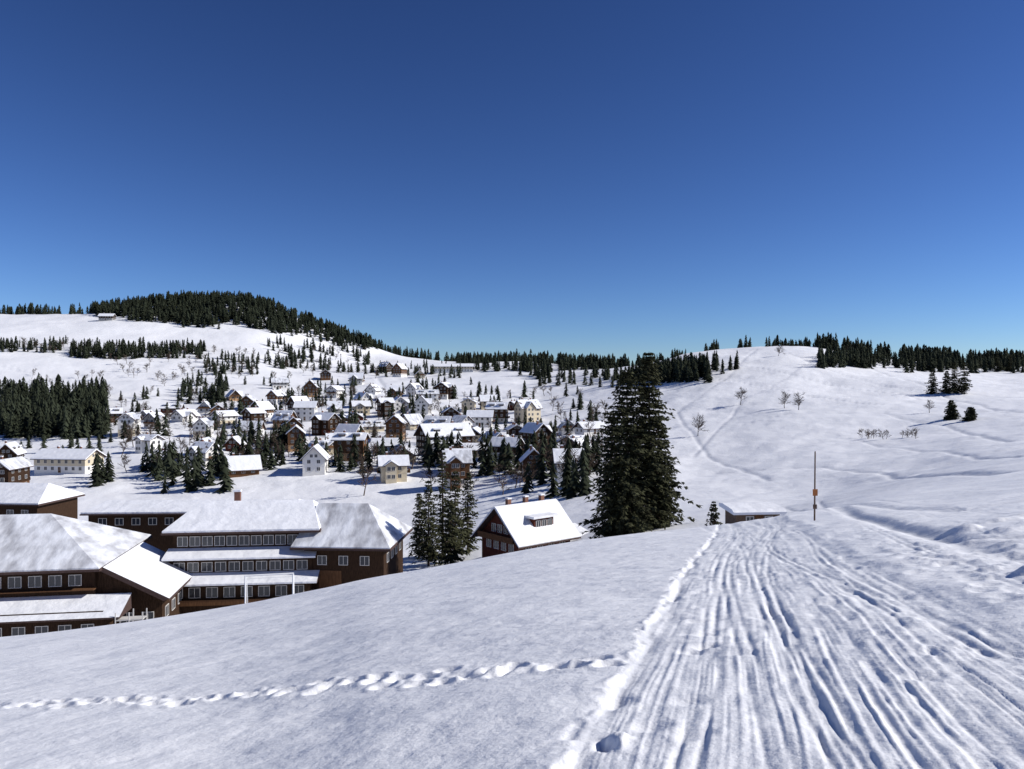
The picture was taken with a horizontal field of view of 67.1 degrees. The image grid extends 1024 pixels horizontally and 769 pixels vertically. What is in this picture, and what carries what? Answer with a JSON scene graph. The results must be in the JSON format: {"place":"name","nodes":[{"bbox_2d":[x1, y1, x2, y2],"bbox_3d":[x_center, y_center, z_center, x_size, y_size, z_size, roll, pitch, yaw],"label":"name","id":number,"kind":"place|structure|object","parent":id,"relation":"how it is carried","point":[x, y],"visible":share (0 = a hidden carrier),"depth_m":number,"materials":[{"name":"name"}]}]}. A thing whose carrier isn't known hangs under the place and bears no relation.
{"place":"outdoors","nodes":[
{"label":"outdoors","id":0,"kind":"place"},
{"bbox_2d":[0,304,1023,768],"bbox_3d":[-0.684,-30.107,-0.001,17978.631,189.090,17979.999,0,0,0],"label":"snow ground","id":1,"kind":"structure","parent":0,"point":[870,616],"depth_m":14.75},
{"bbox_2d":[0,440,26,458],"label":"village house","id":2,"kind":"structure","parent":1,"relation":"on","point":[13,449],"depth_m":314.12,"materials":[{"name":"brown wood"}]},
{"bbox_2d":[0,456,33,482],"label":"village house","id":3,"kind":"structure","parent":1,"relation":"on","point":[15,470],"depth_m":260.64,"materials":[{"name":"brown wood"}]},
{"bbox_2d":[0,482,84,518],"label":"alpine house","id":4,"kind":"structure","parent":1,"relation":"on","point":[32,498],"depth_m":151.94,"materials":[{"name":"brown wood"}]},
{"bbox_2d":[30,446,106,474],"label":"long guesthouse","id":5,"kind":"structure","parent":1,"relation":"on","point":[57,460],"depth_m":294.87,"materials":[{"name":"white paint"}]},
{"bbox_2d":[0,513,191,636],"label":"timber guesthouse","id":6,"kind":"structure","parent":1,"relation":"on","point":[59,573],"depth_m":88.49,"materials":[{"name":"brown wood"}]},
{"bbox_2d":[98,313,116,320],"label":"ridge lodge","id":7,"kind":"structure","parent":1,"relation":"on","point":[106,316],"depth_m":990.43,"materials":[{"name":"grey paint"}]},
{"bbox_2d":[109,406,123,422],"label":"village house","id":8,"kind":"structure","parent":1,"relation":"on","point":[119,412],"depth_m":476.17,"materials":[{"name":"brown wood"}]},
{"bbox_2d":[115,411,142,436],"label":"village house","id":9,"kind":"structure","parent":1,"relation":"on","point":[130,418],"depth_m":397.38,"materials":[{"name":"beige paint"}]},
{"bbox_2d":[132,432,165,453],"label":"village house","id":10,"kind":"structure","parent":1,"relation":"on","point":[140,440],"depth_m":336.51,"materials":[{"name":"white paint"}]},
{"bbox_2d":[141,410,167,428],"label":"village house","id":11,"kind":"structure","parent":1,"relation":"on","point":[149,416],"depth_m":428.63,"materials":[{"name":"white paint"}]},
{"bbox_2d":[159,402,184,412],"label":"village house","id":12,"kind":"structure","parent":1,"relation":"on","point":[171,406],"depth_m":506.76,"materials":[{"name":"wood"}]},
{"bbox_2d":[169,407,200,421],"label":"village house","id":13,"kind":"structure","parent":1,"relation":"on","point":[178,415],"depth_m":463.71,"materials":[{"name":"white paint"}]},
{"bbox_2d":[79,499,301,551],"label":"annex building","id":14,"kind":"structure","parent":1,"relation":"on","point":[154,518],"depth_m":134.60,"materials":[{"name":"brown wood"}]},
{"bbox_2d":[191,416,214,437],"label":"village house","id":15,"kind":"structure","parent":1,"relation":"on","point":[200,423],"depth_m":400.38,"materials":[{"name":"beige paint"}]},
{"bbox_2d":[188,439,222,467],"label":"village house","id":16,"kind":"structure","parent":1,"relation":"on","point":[206,448],"depth_m":294.94,"materials":[{"name":"white paint"}]},
{"bbox_2d":[196,400,214,413],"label":"village house","id":17,"kind":"structure","parent":1,"relation":"on","point":[203,407],"depth_m":507.55,"materials":[{"name":"white paint"}]},
{"bbox_2d":[208,409,239,427],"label":"village house","id":18,"kind":"structure","parent":1,"relation":"on","point":[230,416],"depth_m":444.24,"materials":[{"name":"beige paint"}]},
{"bbox_2d":[85,290,377,348],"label":"hilltop forest","id":19,"kind":"object","parent":1,"relation":"on","point":[199,308],"visible":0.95,"depth_m":1054.55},
{"bbox_2d":[222,434,246,451],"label":"village house","id":20,"kind":"structure","parent":1,"relation":"on","point":[230,442],"depth_m":340.54,"materials":[{"name":"red wood"}]},
{"bbox_2d":[225,388,243,400],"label":"village house","id":21,"kind":"structure","parent":1,"relation":"on","point":[228,395],"depth_m":569.19,"materials":[{"name":"paint"}]},
{"bbox_2d":[161,489,320,613],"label":"timber guesthouse","id":22,"kind":"structure","parent":1,"relation":"on","point":[219,550],"depth_m":100.82,"materials":[{"name":"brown wood"}]},
{"bbox_2d":[226,453,262,477],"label":"village house","id":23,"kind":"structure","parent":1,"relation":"on","point":[244,465],"depth_m":277.44,"materials":[{"name":"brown wood"}]},
{"bbox_2d":[237,394,256,408],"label":"village house","id":24,"kind":"structure","parent":1,"relation":"on","point":[250,399],"depth_m":516.76,"materials":[{"name":"brown wood"}]},
{"bbox_2d":[239,419,266,436],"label":"village house","id":25,"kind":"structure","parent":1,"relation":"on","point":[262,424],"depth_m":408.36,"materials":[{"name":"white paint"}]},
{"bbox_2d":[240,406,266,422],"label":"village house","id":26,"kind":"structure","parent":1,"relation":"on","point":[255,413],"depth_m":440.18,"materials":[{"name":"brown wood"}]},
{"bbox_2d":[248,400,274,417],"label":"village house","id":27,"kind":"structure","parent":1,"relation":"on","point":[268,407],"depth_m":483.73,"materials":[{"name":"white paint"}]},
{"bbox_2d":[244,573,294,603],"bbox_3d":[-17.103,14.615,54.618,3.320,2.760,1.383,0,0,-12],"label":"football goal","id":28,"kind":"object","parent":1,"relation":"on","point":[245,578],"visible":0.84,"depth_m":54.10,"materials":[{"name":"white paint"}]},
{"bbox_2d":[265,389,285,404],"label":"village house","id":29,"kind":"structure","parent":1,"relation":"on","point":[276,396],"depth_m":552.91,"materials":[{"name":"white paint"}]},
{"bbox_2d":[0,302,558,363],"bbox_3d":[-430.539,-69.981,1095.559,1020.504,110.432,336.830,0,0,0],"label":"ridge tree line","id":30,"kind":"object","parent":1,"relation":"on","point":[458,358],"visible":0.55,"depth_m":1128.08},
{"bbox_2d":[270,376,288,389],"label":"village house","id":31,"kind":"structure","parent":1,"relation":"on","point":[280,383],"depth_m":640.68,"materials":[{"name":"white paint"}]},
{"bbox_2d":[271,408,297,428],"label":"village house","id":32,"kind":"structure","parent":1,"relation":"on","point":[278,416],"depth_m":433.03,"materials":[{"name":"paint"}]},
{"bbox_2d":[281,414,304,427],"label":"village house","id":33,"kind":"structure","parent":1,"relation":"on","point":[291,419],"depth_m":372.27,"materials":[{"name":"paint"}]},
{"bbox_2d":[286,423,305,451],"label":"village house","id":34,"kind":"structure","parent":1,"relation":"on","point":[294,431],"depth_m":339.60,"materials":[{"name":"paint"}]},
{"bbox_2d":[285,395,308,409],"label":"village house","id":35,"kind":"structure","parent":1,"relation":"on","point":[291,401],"depth_m":497.72,"materials":[{"name":"grey paint"}]},
{"bbox_2d":[293,399,319,421],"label":"village house","id":36,"kind":"structure","parent":1,"relation":"on","point":[306,410],"depth_m":455.60,"materials":[{"name":"white paint"}]},
{"bbox_2d":[302,378,318,396],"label":"village house","id":37,"kind":"structure","parent":1,"relation":"on","point":[310,384],"depth_m":596.19,"materials":[{"name":"paint"}]},
{"bbox_2d":[19,372,602,499],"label":"village conifers","id":38,"kind":"object","parent":1,"relation":"on","point":[572,484],"visible":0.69,"depth_m":284.24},
{"bbox_2d":[299,443,330,476],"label":"village house","id":39,"kind":"structure","parent":1,"relation":"on","point":[315,458],"depth_m":275.05,"materials":[{"name":"white paint"}]},
{"bbox_2d":[307,437,333,454],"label":"village house","id":40,"kind":"structure","parent":1,"relation":"on","point":[323,442],"depth_m":328.10,"materials":[{"name":"beige paint"}]},
{"bbox_2d":[309,410,341,435],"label":"village house","id":41,"kind":"structure","parent":1,"relation":"on","point":[323,423],"depth_m":397.48,"materials":[{"name":"red wood"}]},
{"bbox_2d":[320,368,330,380],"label":"village house","id":42,"kind":"structure","parent":1,"relation":"on","point":[325,374],"depth_m":741.63,"materials":[{"name":"brown wood"}]},
{"bbox_2d":[326,399,342,412],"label":"village house","id":43,"kind":"structure","parent":1,"relation":"on","point":[338,406],"depth_m":493.09,"materials":[{"name":"grey paint"}]},
{"bbox_2d":[325,384,344,397],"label":"village house","id":44,"kind":"structure","parent":1,"relation":"on","point":[332,389],"depth_m":596.29,"materials":[{"name":"white paint"}]},
{"bbox_2d":[334,422,365,432],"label":"village house","id":45,"kind":"structure","parent":1,"relation":"on","point":[346,427],"depth_m":387.14,"materials":[{"name":"white paint"}]},
{"bbox_2d":[289,503,412,589],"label":"timber guesthouse","id":46,"kind":"structure","parent":1,"relation":"on","point":[350,542],"depth_m":101.40,"materials":[{"name":"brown wood"}]},
{"bbox_2d":[331,430,370,461],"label":"village house","id":47,"kind":"structure","parent":1,"relation":"on","point":[343,438],"depth_m":302.58,"materials":[{"name":"paint"}]},
{"bbox_2d":[348,371,364,384],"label":"village house","id":48,"kind":"structure","parent":1,"relation":"on","point":[360,378],"depth_m":699.55,"materials":[{"name":"white paint"}]},
{"bbox_2d":[350,399,371,414],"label":"village house","id":49,"kind":"structure","parent":1,"relation":"on","point":[356,405],"depth_m":478.86,"materials":[{"name":"beige paint"}]},
{"bbox_2d":[353,391,373,400],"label":"village house","id":50,"kind":"structure","parent":1,"relation":"on","point":[365,396],"depth_m":521.05,"materials":[{"name":"white paint"}]},
{"bbox_2d":[0,334,739,439],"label":"hillside conifers","id":51,"kind":"object","parent":1,"relation":"on","point":[38,409],"visible":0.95,"depth_m":574.48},
{"bbox_2d":[358,418,385,432],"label":"village house","id":52,"kind":"structure","parent":1,"relation":"on","point":[379,423],"depth_m":400.97,"materials":[{"name":"beige paint"}]},
{"bbox_2d":[364,383,381,394],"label":"village house","id":53,"kind":"structure","parent":1,"relation":"on","point":[373,389],"depth_m":613.51,"materials":[{"name":"white paint"}]},
{"bbox_2d":[370,435,398,451],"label":"village house","id":54,"kind":"structure","parent":1,"relation":"on","point":[387,441],"depth_m":322.75,"materials":[{"name":"white paint"}]},
{"bbox_2d":[375,396,395,416],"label":"village house","id":55,"kind":"structure","parent":1,"relation":"on","point":[384,404],"depth_m":466.75,"materials":[{"name":"brown wood"}]},
{"bbox_2d":[376,451,409,483],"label":"village house","id":56,"kind":"structure","parent":1,"relation":"on","point":[393,468],"depth_m":257.39,"materials":[{"name":"beige paint"}]},
{"bbox_2d":[386,384,402,396],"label":"village house","id":57,"kind":"structure","parent":1,"relation":"on","point":[394,388],"depth_m":568.80,"materials":[{"name":"paint"}]},
{"bbox_2d":[384,413,407,439],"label":"village house","id":58,"kind":"structure","parent":1,"relation":"on","point":[395,422],"depth_m":369.15,"materials":[{"name":"paint"}]},
{"bbox_2d":[391,362,407,376],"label":"village house","id":59,"kind":"structure","parent":1,"relation":"on","point":[399,369],"depth_m":781.83,"materials":[{"name":"white paint"}]},
{"bbox_2d":[394,395,409,411],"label":"village house","id":60,"kind":"structure","parent":1,"relation":"on","point":[398,399],"depth_m":484.54,"materials":[{"name":"white paint"}]},
{"bbox_2d":[391,444,417,462],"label":"village house","id":61,"kind":"structure","parent":1,"relation":"on","point":[412,450],"depth_m":293.25,"materials":[{"name":"beige paint"}]},
{"bbox_2d":[402,412,423,429],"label":"village house","id":62,"kind":"structure","parent":1,"relation":"on","point":[413,420],"depth_m":404.77,"materials":[{"name":"beige paint"}]},
{"bbox_2d":[405,382,423,396],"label":"village house","id":63,"kind":"structure","parent":1,"relation":"on","point":[411,388],"depth_m":589.24,"materials":[{"name":"white paint"}]},
{"bbox_2d":[405,493,427,559],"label":"spruce tree","id":64,"kind":"object","parent":1,"relation":"on","point":[418,505],"visible":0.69,"depth_m":139.59,"materials":[{"name":"green plant"}]},
{"bbox_2d":[414,394,431,413],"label":"village house","id":65,"kind":"structure","parent":1,"relation":"on","point":[425,402],"depth_m":478.50,"materials":[{"name":"white paint"}]},
{"bbox_2d":[415,388,439,401],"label":"village house","id":66,"kind":"structure","parent":1,"relation":"on","point":[434,394],"depth_m":543.38,"materials":[{"name":"white paint"}]},
{"bbox_2d":[412,480,445,565],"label":"spruce tree","id":67,"kind":"object","parent":1,"relation":"on","point":[428,548],"visible":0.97,"depth_m":127.56,"materials":[{"name":"green plant"}]},
{"bbox_2d":[423,414,451,423],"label":"village house","id":68,"kind":"structure","parent":1,"relation":"on","point":[439,419],"depth_m":352.31,"materials":[{"name":"white paint"}]},
{"bbox_2d":[425,452,452,555],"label":"spruce tree","id":69,"kind":"object","parent":1,"relation":"on","point":[440,514],"visible":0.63,"depth_m":134.61,"materials":[{"name":"green plant"}]},
{"bbox_2d":[413,420,474,452],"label":"hotel building","id":70,"kind":"structure","parent":1,"relation":"on","point":[464,429],"depth_m":318.50,"materials":[{"name":"beige paint"}]},
{"bbox_2d":[434,381,454,399],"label":"village house","id":71,"kind":"structure","parent":1,"relation":"on","point":[444,388],"depth_m":566.75,"materials":[{"name":"white paint"}]},
{"bbox_2d":[441,404,459,416],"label":"village house","id":72,"kind":"structure","parent":1,"relation":"on","point":[449,410],"depth_m":423.86,"materials":[{"name":"grey paint"}]},
{"bbox_2d":[434,500,467,565],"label":"spruce tree","id":73,"kind":"object","parent":1,"relation":"on","point":[452,556],"visible":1,"depth_m":123.62,"materials":[{"name":"green plant"}]},
{"bbox_2d":[430,363,473,373],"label":"white hotel","id":74,"kind":"structure","parent":1,"relation":"on","point":[466,367],"depth_m":815.66,"materials":[{"name":"paint"}]},
{"bbox_2d":[439,471,472,561],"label":"spruce tree","id":75,"kind":"object","parent":1,"relation":"on","point":[456,502],"visible":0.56,"depth_m":129.71,"materials":[{"name":"green plant"}]},
{"bbox_2d":[441,447,472,489],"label":"village house","id":76,"kind":"structure","parent":1,"relation":"on","point":[460,461],"depth_m":239.33,"materials":[{"name":"brown wood"}]},
{"bbox_2d":[452,413,474,425],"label":"village house","id":77,"kind":"structure","parent":1,"relation":"on","point":[459,418],"depth_m":383.95,"materials":[{"name":"white paint"}]},
{"bbox_2d":[11,337,919,495],"bbox_3d":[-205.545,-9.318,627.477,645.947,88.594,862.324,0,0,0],"label":"bare tree scatter","id":78,"kind":"object","parent":1,"relation":"on","point":[374,450],"visible":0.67,"depth_m":355.72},
{"bbox_2d":[456,472,481,550],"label":"spruce tree","id":79,"kind":"object","parent":1,"relation":"on","point":[469,495],"visible":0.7,"depth_m":137.61,"materials":[{"name":"green plant"}]},
{"bbox_2d":[460,396,477,411],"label":"village house","id":80,"kind":"structure","parent":1,"relation":"on","point":[470,403],"depth_m":483.23,"materials":[{"name":"beige paint"}]},
{"bbox_2d":[462,440,485,457],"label":"village house","id":81,"kind":"structure","parent":1,"relation":"on","point":[475,448],"depth_m":304.40,"materials":[{"name":"beige paint"}]},
{"bbox_2d":[471,425,484,442],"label":"village house","id":82,"kind":"structure","parent":1,"relation":"on","point":[477,430],"depth_m":353.57,"materials":[{"name":"beige paint"}]},
{"bbox_2d":[466,408,494,427],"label":"village house","id":83,"kind":"structure","parent":1,"relation":"on","point":[479,417],"depth_m":404.58,"materials":[{"name":"white paint"}]},
{"bbox_2d":[478,393,502,409],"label":"village house","id":84,"kind":"structure","parent":1,"relation":"on","point":[483,400],"depth_m":494.87,"materials":[{"name":"beige paint"}]},
{"bbox_2d":[485,400,509,423],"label":"village house","id":85,"kind":"structure","parent":1,"relation":"on","point":[500,409],"depth_m":423.00,"materials":[{"name":"grey paint"}]},
{"bbox_2d":[489,434,524,460],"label":"village house","id":86,"kind":"structure","parent":1,"relation":"on","point":[496,442],"depth_m":293.04,"materials":[{"name":"white paint"}]},
{"bbox_2d":[504,421,522,436],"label":"village house","id":87,"kind":"structure","parent":1,"relation":"on","point":[513,428],"depth_m":357.18,"materials":[{"name":"white paint"}]},
{"bbox_2d":[512,397,542,422],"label":"village house","id":88,"kind":"structure","parent":1,"relation":"on","point":[532,408],"depth_m":423.14,"materials":[{"name":"beige paint"}]},
{"bbox_2d":[471,493,587,557],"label":"red timber house","id":89,"kind":"structure","parent":1,"relation":"on","point":[508,527],"depth_m":118.26,"materials":[{"name":"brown wood"}]},
{"bbox_2d":[519,445,546,481],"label":"village house","id":90,"kind":"structure","parent":1,"relation":"on","point":[530,454],"depth_m":236.07,"materials":[{"name":"paint"}]},
{"bbox_2d":[519,420,551,450],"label":"village house","id":91,"kind":"structure","parent":1,"relation":"on","point":[528,428],"depth_m":315.78,"materials":[{"name":"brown wood"}]},
{"bbox_2d":[557,417,574,435],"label":"village house","id":92,"kind":"structure","parent":1,"relation":"on","point":[562,425],"depth_m":361.55,"materials":[{"name":"white paint"}]},
{"bbox_2d":[551,445,583,482],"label":"village house","id":93,"kind":"structure","parent":1,"relation":"on","point":[556,454],"depth_m":212.61,"materials":[{"name":"white paint"}]},
{"bbox_2d":[572,419,606,435],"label":"village house","id":94,"kind":"structure","parent":1,"relation":"on","point":[581,428],"depth_m":344.08,"materials":[{"name":"white paint"}]},
{"bbox_2d":[579,416,631,538],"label":"spruce tree","id":95,"kind":"object","parent":1,"relation":"on","point":[594,520],"visible":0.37,"depth_m":106.12,"materials":[{"name":"green plant"}]},
{"bbox_2d":[584,371,669,536],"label":"spruce tree","id":96,"kind":"object","parent":1,"relation":"on","point":[627,509],"visible":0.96,"depth_m":103.06,"materials":[{"name":"green plant"}]},
{"bbox_2d":[592,352,701,533],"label":"spruce tree","id":97,"kind":"object","parent":1,"relation":"on","point":[651,464],"visible":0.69,"depth_m":104.50,"materials":[{"name":"green plant"}]},
{"bbox_2d":[647,428,683,525],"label":"spruce tree","id":98,"kind":"object","parent":1,"relation":"on","point":[666,499],"visible":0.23,"depth_m":105.99,"materials":[{"name":"green plant"}]},
{"bbox_2d":[705,501,722,525],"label":"spruce tree","id":99,"kind":"object","parent":1,"relation":"on","point":[712,520],"visible":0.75,"depth_m":83.85,"materials":[{"name":"green plant"}]},
{"bbox_2d":[719,502,786,523],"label":"wooden hut","id":100,"kind":"object","parent":1,"relation":"on","point":[735,512],"visible":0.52,"depth_m":78.62,"materials":[{"name":"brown wood"}]},
{"bbox_2d":[537,332,1023,370],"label":"ridge forest","id":101,"kind":"object","parent":1,"relation":"on","point":[573,362],"visible":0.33,"depth_m":705.97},
{"bbox_2d":[813,451,817,520],"bbox_3d":[13.920,4.908,35.482,0.220,3.700,0.114,0,0,0],"label":"piste marker pole","id":102,"kind":"object","parent":1,"relation":"on","point":[815,492],"visible":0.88,"depth_m":35.47,"materials":[{"name":"brown wood"}]},
{"bbox_2d":[816,344,1023,372],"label":"slope forest","id":103,"kind":"object","parent":1,"relation":"on","point":[842,357],"visible":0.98,"depth_m":558.37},
{"bbox_2d":[924,369,940,393],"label":"spruce tree","id":104,"kind":"object","parent":1,"relation":"on","point":[932,387],"visible":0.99,"depth_m":365.37,"materials":[{"name":"green plant"}]},
{"bbox_2d":[938,371,954,393],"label":"spruce tree","id":105,"kind":"object","parent":1,"relation":"on","point":[946,387],"visible":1,"depth_m":360.77,"materials":[{"name":"green plant"}]},
{"bbox_2d":[943,400,961,419],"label":"spruce tree","id":106,"kind":"object","parent":1,"relation":"on","point":[951,411],"visible":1,"depth_m":254.99,"materials":[{"name":"green plant"}]},
{"bbox_2d":[949,363,960,392],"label":"spruce tree","id":107,"kind":"object","parent":1,"relation":"on","point":[954,375],"visible":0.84,"depth_m":363.96,"materials":[{"name":"green plant"}]},
{"bbox_2d":[954,358,972,393],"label":"spruce tree","id":108,"kind":"object","parent":1,"relation":"on","point":[962,380],"visible":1,"depth_m":357.88,"materials":[{"name":"green plant"}]},
{"bbox_2d":[959,407,978,421],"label":"spruce tree","id":109,"kind":"object","parent":1,"relation":"on","point":[970,413],"visible":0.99,"depth_m":243.82,"materials":[{"name":"green plant"}]},
{"bbox_2d":[992,355,1005,371],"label":"spruce tree","id":110,"kind":"object","parent":1,"relation":"on","point":[997,367],"visible":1,"depth_m":581.03,"materials":[{"name":"green plant"}]},
{"bbox_2d":[0,0,1023,365],"label":"sky","id":111,"kind":"structure","parent":0,"point":[632,178],"materials":[{"name":"blue"}]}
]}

